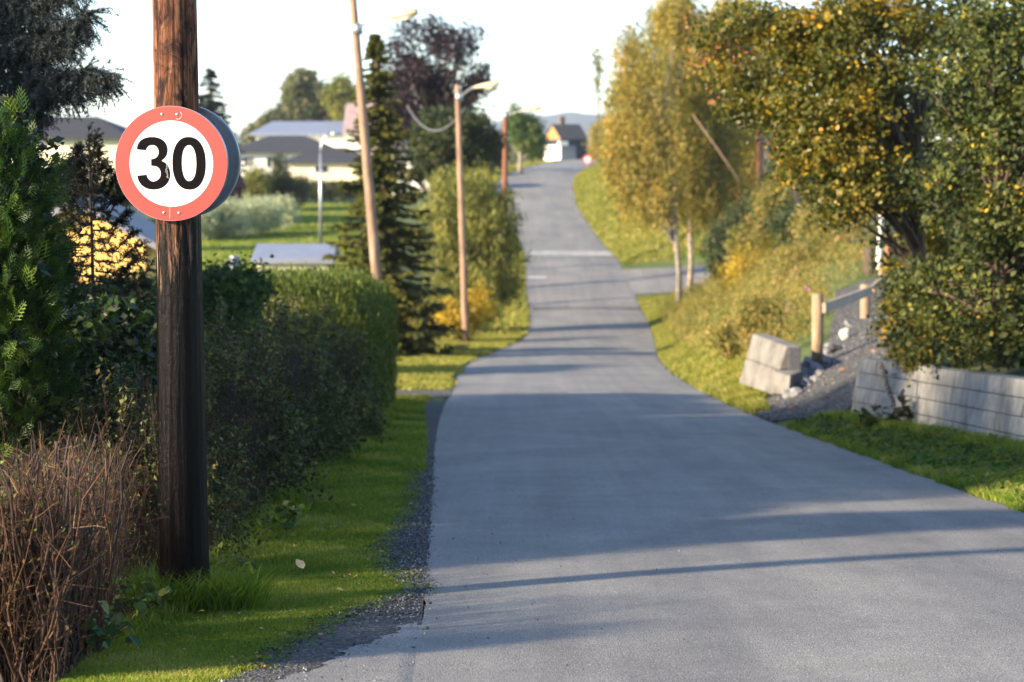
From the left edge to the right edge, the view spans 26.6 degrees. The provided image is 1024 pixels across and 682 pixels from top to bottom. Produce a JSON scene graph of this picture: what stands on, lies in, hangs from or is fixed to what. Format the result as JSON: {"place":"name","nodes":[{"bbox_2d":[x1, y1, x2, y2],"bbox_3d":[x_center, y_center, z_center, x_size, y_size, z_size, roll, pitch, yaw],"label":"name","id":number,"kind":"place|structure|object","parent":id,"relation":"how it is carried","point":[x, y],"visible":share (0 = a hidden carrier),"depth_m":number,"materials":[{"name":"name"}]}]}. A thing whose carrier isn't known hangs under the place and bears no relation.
{"place":"outdoors","nodes":[
{"label":"outdoors","id":0,"kind":"place"},
{"bbox_2d":[153,202,360,270],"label":"lawn grass","id":1,"kind":"structure","parent":0,"point":[287,231],"depth_m":112.84,"materials":[{"name":"green plant"}]},
{"bbox_2d":[157,470,424,565],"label":"verge lawn","id":2,"kind":"structure","parent":0,"point":[326,515],"depth_m":16.08,"materials":[{"name":"green plant"}]},
{"bbox_2d":[395,392,431,402],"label":"verge grass","id":3,"kind":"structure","parent":0,"point":[423,397],"depth_m":37.11,"materials":[{"name":"green plant"}]},
{"bbox_2d":[235,112,608,147],"bbox_3d":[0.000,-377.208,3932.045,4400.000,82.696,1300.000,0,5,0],"label":"distant hills","id":4,"kind":"structure","parent":0,"point":[584,120],"depth_m":3801.44,"materials":[{"name":"grey"}]},
{"bbox_2d":[395,390,451,396],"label":"driveway","id":5,"kind":"structure","parent":0,"point":[440,393],"depth_m":39.86,"materials":[{"name":"grey asphalt"}]},
{"bbox_2d":[393,329,522,389],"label":"verge grass","id":6,"kind":"structure","parent":0,"point":[429,372],"depth_m":52.63,"materials":[{"name":"green plant"}]},
{"bbox_2d":[5,0,1023,140],"label":"sky","id":7,"kind":"structure","parent":0,"point":[542,49],"materials":[{"name":"white"}]},
{"bbox_2d":[7,142,1023,681],"bbox_3d":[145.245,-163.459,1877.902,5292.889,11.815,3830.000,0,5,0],"label":"ground","id":8,"kind":"structure","parent":0,"point":[849,280],"depth_m":50.41,"materials":[{"name":"green plant"}]},
{"bbox_2d":[0,80,97,488],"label":"thuja bush","id":9,"kind":"object","parent":8,"relation":"on","point":[38,293],"visible":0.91,"depth_m":12.67,"materials":[{"name":"green plant"}]},
{"bbox_2d":[0,0,134,212],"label":"blue spruce","id":10,"kind":"object","parent":8,"relation":"on","point":[42,40],"visible":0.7,"depth_m":15.42,"materials":[{"name":"green plant"}]},
{"bbox_2d":[11,117,145,218],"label":"villa","id":11,"kind":"object","parent":8,"relation":"on","point":[73,131],"visible":0.04,"depth_m":119.68,"materials":[{"name":"tile"}]},
{"bbox_2d":[0,414,167,681],"bbox_3d":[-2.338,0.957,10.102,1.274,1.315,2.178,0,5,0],"label":"hedge","id":12,"kind":"object","parent":8,"relation":"on","point":[48,591],"visible":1,"depth_m":9.50,"materials":[{"name":"brown plant"}]},
{"bbox_2d":[43,195,155,286],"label":"shrub","id":13,"kind":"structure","parent":8,"relation":"on","point":[146,225],"depth_m":43.52,"materials":[{"name":"yellow plant"}]},
{"bbox_2d":[51,122,155,466],"bbox_3d":[-2.908,-0.048,15.285,0.935,2.999,1.192,0,5,0],"label":"young conifer","id":14,"kind":"object","parent":8,"relation":"on","point":[92,166],"visible":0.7,"depth_m":15.16,"materials":[{"name":"yellow plant"}]},
{"bbox_2d":[70,259,155,324],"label":"garden shrub","id":15,"kind":"object","parent":8,"relation":"on","point":[135,273],"visible":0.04,"depth_m":23.71,"materials":[{"name":"green plant"}]},
{"bbox_2d":[36,278,207,422],"bbox_3d":[-2.780,0.166,15.107,1.066,1.233,3.025,0,5,0],"label":"leafy shrub","id":16,"kind":"object","parent":8,"relation":"on","point":[86,345],"visible":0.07,"depth_m":14.41,"materials":[{"name":"green plant"}]},
{"bbox_2d":[50,291,205,538],"bbox_3d":[-2.672,0.555,14.515,1.061,1.802,2.531,0,5,0],"label":"garden shrub","id":17,"kind":"object","parent":8,"relation":"on","point":[136,345],"visible":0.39,"depth_m":14.14,"materials":[{"name":"green plant"}]},
{"bbox_2d":[152,0,209,599],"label":"roadside pole","id":18,"kind":"object","parent":8,"relation":"on","point":[183,498],"visible":0.78,"depth_m":11.56,"materials":[{"name":"brown wood"}]},
{"bbox_2d":[115,106,228,220],"bbox_3d":[-1.791,-0.935,11.426,0.604,0.604,0.052,1,5,6],"label":"speed limit sign","id":19,"kind":"object","parent":18,"relation":"attached to","point":[171,163],"visible":1,"depth_m":11.41,"materials":[{"name":"metal"}]},
{"bbox_2d":[199,107,240,214],"bbox_3d":[-1.761,-0.971,11.698,0.602,0.602,0.032,1,5,6],"label":"speed sign","id":20,"kind":"object","parent":18,"relation":"attached to","point":[228,137],"visible":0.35,"depth_m":11.68,"materials":[{"name":"metal"}]},
{"bbox_2d":[104,527,260,645],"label":"tall grass","id":21,"kind":"structure","parent":8,"relation":"on","point":[148,624],"depth_m":11.28,"materials":[{"name":"green plant"}]},
{"bbox_2d":[0,285,384,581],"bbox_3d":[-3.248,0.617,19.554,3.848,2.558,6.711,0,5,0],"label":"hedge","id":22,"kind":"object","parent":8,"relation":"on","point":[295,443],"visible":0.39,"depth_m":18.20,"materials":[{"name":"green plant"}]},
{"bbox_2d":[105,555,295,614],"bbox_3d":[-1.692,1.328,11.766,1.153,0.307,1.061,0,5,0],"label":"grass tuft","id":23,"kind":"object","parent":8,"relation":"on","point":[221,590],"visible":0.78,"depth_m":11.59,"materials":[{"name":"green plant"}]},
{"bbox_2d":[198,67,250,199],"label":"spruce","id":24,"kind":"object","parent":8,"relation":"on","point":[212,105],"visible":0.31,"depth_m":148.90,"materials":[{"name":"green plant"}]},
{"bbox_2d":[209,541,256,577],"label":"leafy weed","id":25,"kind":"object","parent":8,"relation":"on","point":[219,559],"visible":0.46,"depth_m":12.73,"materials":[{"name":"green plant"}]},
{"bbox_2d":[52,561,419,681],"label":"verge lawn","id":26,"kind":"structure","parent":8,"relation":"on","point":[199,640],"depth_m":10.87,"materials":[{"name":"green plant"}]},
{"bbox_2d":[72,600,164,652],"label":"leafy weed","id":27,"kind":"object","parent":26,"relation":"on","point":[116,626],"visible":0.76,"depth_m":10.16,"materials":[{"name":"green plant"}]},
{"bbox_2d":[93,571,176,620],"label":"leafy weed","id":28,"kind":"object","parent":26,"relation":"on","point":[144,598],"visible":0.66,"depth_m":11.18,"materials":[{"name":"green plant"}]},
{"bbox_2d":[226,172,245,202],"bbox_3d":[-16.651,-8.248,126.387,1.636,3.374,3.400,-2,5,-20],"label":"cottage","id":29,"kind":"structure","parent":8,"relation":"on","point":[240,186],"depth_m":125.06,"materials":[{"name":"grey"}]},
{"bbox_2d":[83,260,403,412],"bbox_3d":[-4.227,0.253,33.061,4.967,3.243,7.076,0,5,0],"label":"clipped hedge","id":30,"kind":"object","parent":8,"relation":"on","point":[374,309],"visible":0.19,"depth_m":30.30,"materials":[{"name":"green plant"}]},
{"bbox_2d":[202,246,285,347],"bbox_3d":[-3.206,-0.365,24.364,1.183,1.456,2.600,0,5,0],"label":"garden shrub","id":31,"kind":"object","parent":8,"relation":"on","point":[229,285],"visible":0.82,"depth_m":23.75,"materials":[{"name":"green plant"}]},
{"bbox_2d":[201,191,303,239],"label":"garden hedge","id":32,"kind":"object","parent":8,"relation":"on","point":[225,218],"visible":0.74,"depth_m":113.15,"materials":[{"name":"green plant"}]},
{"bbox_2d":[240,161,276,198],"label":"garden shrub","id":33,"kind":"object","parent":8,"relation":"on","point":[258,183],"visible":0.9,"depth_m":137.20,"materials":[{"name":"green plant"}]},
{"bbox_2d":[240,105,290,143],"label":"garden tree","id":34,"kind":"object","parent":8,"relation":"on","point":[267,118],"visible":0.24,"depth_m":242.71,"materials":[{"name":"green plant"}]},
{"bbox_2d":[105,454,438,667],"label":"leaf litter","id":35,"kind":"object","parent":8,"relation":"on","point":[398,599],"visible":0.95,"depth_m":12.59,"materials":[{"name":"brown plant"}]},
{"bbox_2d":[264,149,304,206],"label":"garden shrub","id":36,"kind":"object","parent":8,"relation":"on","point":[285,183],"visible":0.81,"depth_m":139.17,"materials":[{"name":"green plant"}]},
{"bbox_2d":[239,135,334,180],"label":"villa","id":37,"kind":"object","parent":8,"relation":"on","point":[260,152],"visible":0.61,"depth_m":184.48,"materials":[{"name":"tile"}]},
{"bbox_2d":[267,500,312,531],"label":"leafy weed","id":38,"kind":"object","parent":8,"relation":"on","point":[281,510],"visible":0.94,"depth_m":15.63,"materials":[{"name":"green plant"}]},
{"bbox_2d":[251,244,340,333],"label":"garden shed","id":39,"kind":"structure","parent":8,"relation":"on","point":[296,255],"depth_m":60.24,"materials":[{"name":"metal"}]},
{"bbox_2d":[248,121,346,147],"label":"house","id":40,"kind":"structure","parent":8,"relation":"on","point":[318,130],"depth_m":224.66,"materials":[{"name":"metal"}]},
{"bbox_2d":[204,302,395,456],"bbox_3d":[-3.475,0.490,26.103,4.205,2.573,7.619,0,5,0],"label":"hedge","id":41,"kind":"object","parent":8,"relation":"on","point":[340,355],"visible":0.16,"depth_m":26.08,"materials":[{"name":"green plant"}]},
{"bbox_2d":[272,62,331,120],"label":"garden tree","id":42,"kind":"object","parent":8,"relation":"on","point":[300,100],"visible":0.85,"depth_m":246.65,"materials":[{"name":"green plant"}]},
{"bbox_2d":[293,170,317,207],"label":"garden shrub","id":43,"kind":"object","parent":8,"relation":"on","point":[304,196],"visible":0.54,"depth_m":141.34,"materials":[{"name":"green plant"}]},
{"bbox_2d":[218,397,414,539],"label":"tall grass","id":44,"kind":"structure","parent":8,"relation":"on","point":[300,499],"depth_m":19.20,"materials":[{"name":"green plant"}]},
{"bbox_2d":[283,148,361,182],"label":"house extension","id":45,"kind":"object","parent":8,"relation":"on","point":[336,162],"visible":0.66,"depth_m":171.50,"materials":[{"name":"tile"}]},
{"bbox_2d":[209,402,445,681],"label":"gravel shoulder","id":46,"kind":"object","parent":8,"relation":"on","point":[302,657],"visible":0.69,"depth_m":10.85},
{"bbox_2d":[221,454,439,681],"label":"loose gravel","id":47,"kind":"structure","parent":46,"relation":"on","point":[420,557],"depth_m":13.66,"materials":[{"name":"grey gravel"}]},
{"bbox_2d":[217,437,444,669],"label":"edge weeds","id":48,"kind":"object","parent":46,"relation":"on","point":[274,650],"visible":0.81,"depth_m":11.76,"materials":[{"name":"green plant"}]},
{"bbox_2d":[319,132,341,243],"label":"slender street lamp","id":49,"kind":"object","parent":8,"relation":"on","point":[320,186],"visible":0.95,"depth_m":104.70,"materials":[{"name":"metal"}]},
{"bbox_2d":[297,177,364,202],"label":"garden hedge","id":50,"kind":"object","parent":8,"relation":"on","point":[330,190],"visible":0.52,"depth_m":149.18,"materials":[{"name":"green plant"}]},
{"bbox_2d":[318,67,355,120],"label":"birch","id":51,"kind":"object","parent":8,"relation":"on","point":[338,92],"visible":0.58,"depth_m":237.49,"materials":[{"name":"green plant"}]},
{"bbox_2d":[276,622,419,681],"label":"road apron","id":52,"kind":"object","parent":8,"relation":"on","point":[391,670],"visible":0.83,"depth_m":9.88,"materials":[{"name":"grey asphalt"}]},
{"bbox_2d":[309,401,429,472],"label":"verge lawn","id":53,"kind":"structure","parent":8,"relation":"on","point":[408,432],"depth_m":24.43,"materials":[{"name":"green plant"}]},
{"bbox_2d":[342,103,421,153],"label":"house","id":54,"kind":"structure","parent":8,"relation":"on","point":[351,113],"depth_m":215.38,"materials":[{"name":"metal"}]},
{"bbox_2d":[349,0,417,285],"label":"street lamp pole","id":55,"kind":"object","parent":8,"relation":"on","point":[357,32],"visible":0.84,"depth_m":47.70,"materials":[{"name":"brown wood"}]},
{"bbox_2d":[322,33,470,356],"bbox_3d":[-3.342,-3.648,58.044,4.346,9.073,4.260,-2,6,-24],"label":"spruce","id":56,"kind":"object","parent":8,"relation":"on","point":[401,234],"visible":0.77,"depth_m":57.56,"materials":[{"name":"green plant"}]},
{"bbox_2d":[406,280,442,348],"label":"roadside shrub","id":57,"kind":"object","parent":8,"relation":"on","point":[431,322],"visible":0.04,"depth_m":61.99,"materials":[{"name":"green plant"}]},
{"bbox_2d":[366,8,503,276],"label":"copper beech","id":58,"kind":"object","parent":8,"relation":"on","point":[429,84],"visible":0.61,"depth_m":96.72,"materials":[{"name":"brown plant"}]},
{"bbox_2d":[405,101,509,285],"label":"garden tree","id":59,"kind":"object","parent":8,"relation":"on","point":[437,148],"visible":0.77,"depth_m":90.97,"materials":[{"name":"green plant"}]},
{"bbox_2d":[429,278,499,340],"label":"roadside shrub","id":60,"kind":"object","parent":8,"relation":"on","point":[453,313],"visible":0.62,"depth_m":73.39,"materials":[{"name":"yellow plant"}]},
{"bbox_2d":[412,157,536,330],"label":"willow bush","id":61,"kind":"object","parent":8,"relation":"on","point":[492,241],"visible":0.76,"depth_m":79.26,"materials":[{"name":"green plant"}]},
{"bbox_2d":[455,81,499,341],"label":"street lamp pole","id":62,"kind":"object","parent":8,"relation":"on","point":[462,246],"visible":0.98,"depth_m":71.81,"materials":[{"name":"brown wood"}]},
{"bbox_2d":[457,160,556,334],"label":"verge grass","id":63,"kind":"structure","parent":8,"relation":"on","point":[514,316],"depth_m":88.95,"materials":[{"name":"green plant"}]},
{"bbox_2d":[502,106,541,224],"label":"street lamp pole","id":64,"kind":"object","parent":8,"relation":"on","point":[506,114],"visible":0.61,"depth_m":105.48,"materials":[{"name":"red wood"}]},
{"bbox_2d":[501,100,550,172],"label":"garden tree","id":65,"kind":"object","parent":8,"relation":"on","point":[527,135],"visible":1,"depth_m":166.65,"materials":[{"name":"green plant"}]},
{"bbox_2d":[544,117,588,160],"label":"garage house","id":66,"kind":"structure","parent":8,"relation":"on","point":[566,141],"depth_m":285.14,"materials":[{"name":"tile"}]},
{"bbox_2d":[562,146,575,159],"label":"garage door","id":67,"kind":"structure","parent":66,"relation":"in","point":[568,152],"depth_m":284.32,"materials":[{"name":"grey metal"}]},
{"bbox_2d":[581,111,609,159],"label":"garden tree","id":68,"kind":"object","parent":8,"relation":"on","point":[592,143],"visible":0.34,"depth_m":204.30,"materials":[{"name":"yellow plant"}]},
{"bbox_2d":[234,132,957,164],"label":"distant wood","id":69,"kind":"object","parent":8,"relation":"on","point":[514,155],"depth_m":329.92,"materials":[{"name":"green plant"}]},
{"bbox_2d":[588,43,607,161],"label":"slender tree","id":70,"kind":"object","parent":8,"relation":"on","point":[596,62],"visible":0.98,"depth_m":198.58,"materials":[{"name":"green plant"}]},
{"bbox_2d":[598,0,692,208],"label":"birch","id":71,"kind":"object","parent":8,"relation":"on","point":[657,50],"visible":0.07,"depth_m":118.67,"materials":[{"name":"yellow plant"}]},
{"bbox_2d":[572,161,731,265],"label":"bank grass","id":72,"kind":"structure","parent":8,"relation":"on","point":[583,178],"depth_m":121.55,"materials":[{"name":"green plant"}]},
{"bbox_2d":[588,0,718,304],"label":"birch","id":73,"kind":"object","parent":8,"relation":"on","point":[646,140],"visible":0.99,"depth_m":85.14,"materials":[{"name":"yellow plant"}]},
{"bbox_2d":[638,0,731,296],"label":"birch","id":74,"kind":"object","parent":8,"relation":"on","point":[693,100],"visible":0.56,"depth_m":88.87,"materials":[{"name":"green plant"}]},
{"bbox_2d":[692,115,742,191],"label":"leaning branch","id":75,"kind":"object","parent":8,"relation":"on","point":[730,167],"visible":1,"depth_m":83.68,"materials":[{"name":"brown plant"}]},
{"bbox_2d":[671,0,771,286],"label":"birch","id":76,"kind":"object","parent":8,"relation":"on","point":[715,196],"visible":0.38,"depth_m":90.20,"materials":[{"name":"green plant"}]},
{"bbox_2d":[637,268,826,414],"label":"bank grass","id":77,"kind":"structure","parent":8,"relation":"on","point":[685,365],"depth_m":46.26,"materials":[{"name":"green plant"}]},
{"bbox_2d":[695,181,775,281],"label":"bank shrub","id":78,"kind":"object","parent":8,"relation":"on","point":[718,253],"visible":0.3,"depth_m":76.03,"materials":[{"name":"green plant"}]},
{"bbox_2d":[703,284,786,361],"bbox_3d":[4.706,-0.321,43.616,1.377,1.728,2.530,-2,5,-20],"label":"bank shrub","id":79,"kind":"object","parent":8,"relation":"on","point":[726,334],"visible":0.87,"depth_m":43.16,"materials":[{"name":"yellow plant"}]},
{"bbox_2d":[706,0,788,208],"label":"birch","id":80,"kind":"object","parent":8,"relation":"on","point":[752,155],"visible":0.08,"depth_m":95.02,"materials":[{"name":"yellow plant"}]},
{"bbox_2d":[707,232,792,301],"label":"bank shrub","id":81,"kind":"object","parent":8,"relation":"on","point":[740,262],"visible":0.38,"depth_m":62.10,"materials":[{"name":"yellow plant"}]},
{"bbox_2d":[756,130,761,192],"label":"utility pole","id":82,"kind":"object","parent":8,"relation":"on","point":[758,156],"depth_m":89.60,"materials":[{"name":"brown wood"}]},
{"bbox_2d":[720,175,806,275],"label":"bank shrub","id":83,"kind":"object","parent":8,"relation":"on","point":[766,200],"visible":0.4,"depth_m":70.28,"materials":[{"name":"green plant"}]},
{"bbox_2d":[739,334,800,393],"bbox_3d":[4.241,0.371,35.721,0.501,0.835,1.827,-1,5,-11],"label":"wall stub","id":84,"kind":"object","parent":8,"relation":"on","point":[767,355],"depth_m":35.50,"materials":[{"name":"concrete"}]},
{"bbox_2d":[754,155,827,254],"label":"bank shrub","id":85,"kind":"object","parent":8,"relation":"on","point":[783,216],"visible":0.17,"depth_m":66.23,"materials":[{"name":"green plant"}]},
{"bbox_2d":[758,228,838,299],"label":"bank shrub","id":86,"kind":"object","parent":8,"relation":"on","point":[792,252],"visible":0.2,"depth_m":53.80,"materials":[{"name":"green plant"}]},
{"bbox_2d":[738,279,895,420],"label":"gravel ramp","id":87,"kind":"structure","parent":8,"relation":"on","point":[845,308],"depth_m":34.60,"materials":[{"name":"grey gravel"}]},
{"bbox_2d":[772,370,799,393],"bbox_3d":[4.364,0.661,34.726,0.417,0.365,0.946,-2,6,-23],"label":"concrete block","id":88,"kind":"object","parent":87,"relation":"on","point":[783,380],"depth_m":34.50,"materials":[{"name":"grey concrete"}]},
{"bbox_2d":[753,300,893,418],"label":"ramp gravel","id":89,"kind":"structure","parent":87,"relation":"on","point":[824,366],"depth_m":34.69,"materials":[{"name":"grey gravel"}]},
{"bbox_2d":[651,222,992,357],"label":"bank undergrowth","id":90,"kind":"object","parent":8,"relation":"on","point":[691,317],"visible":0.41,"depth_m":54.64,"materials":[{"name":"green plant"}]},
{"bbox_2d":[673,0,973,349],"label":"autumn tree","id":91,"kind":"object","parent":8,"relation":"on","point":[841,119],"visible":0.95,"depth_m":27.22,"materials":[{"name":"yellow plant"}]},
{"bbox_2d":[786,192,886,264],"bbox_3d":[8.862,-2.816,57.057,3.357,2.341,8.386,0,5,0],"label":"bank shrub","id":92,"kind":"object","parent":8,"relation":"on","point":[809,231],"visible":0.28,"depth_m":57.16,"materials":[{"name":"yellow plant"}]},
{"bbox_2d":[812,266,886,364],"bbox_3d":[7.179,-0.814,43.063,0.450,1.488,14.743,1,5,16],"label":"handrail","id":93,"kind":"object","parent":8,"relation":"on","point":[821,307],"visible":0.43,"depth_m":36.11,"materials":[{"name":"brown wood"}]},
{"bbox_2d":[863,247,873,274],"bbox_3d":[7.745,-1.406,47.060,0.244,1.246,0.250,0,5,0],"label":"stump post","id":94,"kind":"object","parent":8,"relation":"on","point":[866,256],"visible":0.35,"depth_m":46.94,"materials":[{"name":"brown wood"}]},
{"bbox_2d":[854,395,916,427],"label":"leafy weed","id":95,"kind":"object","parent":8,"relation":"on","point":[867,417],"visible":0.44,"depth_m":26.67,"materials":[{"name":"green plant"}]},
{"bbox_2d":[879,362,899,421],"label":"dock stalk","id":96,"kind":"object","parent":8,"relation":"on","point":[885,377],"visible":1,"depth_m":26.45,"materials":[{"name":"brown plant"}]},
{"bbox_2d":[760,0,1023,337],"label":"shaded shrub","id":97,"kind":"object","parent":8,"relation":"on","point":[926,138],"visible":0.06,"depth_m":31.49,"materials":[{"name":"green plant"}]},
{"bbox_2d":[786,411,1023,511],"bbox_3d":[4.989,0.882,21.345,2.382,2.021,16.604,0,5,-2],"label":"verge grass","id":98,"kind":"structure","parent":8,"relation":"on","point":[1014,500],"depth_m":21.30,"materials":[{"name":"green plant"}]},
{"bbox_2d":[811,408,1023,457],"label":"verge grass","id":99,"kind":"structure","parent":8,"relation":"on","point":[980,438],"depth_m":24.56,"materials":[{"name":"green plant"}]},
{"bbox_2d":[862,215,984,387],"bbox_3d":[5.320,-0.563,28.269,1.606,2.180,3.780,0,5,0],"label":"shrub","id":100,"kind":"object","parent":8,"relation":"on","point":[936,245],"visible":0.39,"depth_m":28.03,"materials":[{"name":"green plant"}]},
{"bbox_2d":[851,358,1023,440],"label":"retaining wall","id":101,"kind":"structure","parent":8,"relation":"on","point":[981,401],"depth_m":25.46,"materials":[{"name":"concrete"}]},
{"bbox_2d":[879,0,1023,379],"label":"dense bush","id":102,"kind":"object","parent":8,"relation":"on","point":[990,221],"visible":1,"depth_m":25.00,"materials":[{"name":"green plant"}]},
{"bbox_2d":[622,264,716,293],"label":"side road","id":103,"kind":"structure","parent":0,"point":[650,280],"depth_m":102.59,"materials":[{"name":"grey asphalt"}]},
{"bbox_2d":[413,159,1023,681],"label":"road","id":104,"kind":"structure","parent":0,"point":[549,413],"depth_m":15.31,"materials":[{"name":"grey asphalt"}]},
{"bbox_2d":[524,251,613,255],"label":"pale road strip","id":105,"kind":"object","parent":104,"relation":"on","point":[570,253],"visible":0.98,"depth_m":114.02,"materials":[{"name":"paint"}]},
{"bbox_2d":[530,306,639,308],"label":"dark patch","id":106,"kind":"object","parent":104,"relation":"on","point":[584,307],"visible":1,"depth_m":92.42,"materials":[{"name":"grey asphalt"}]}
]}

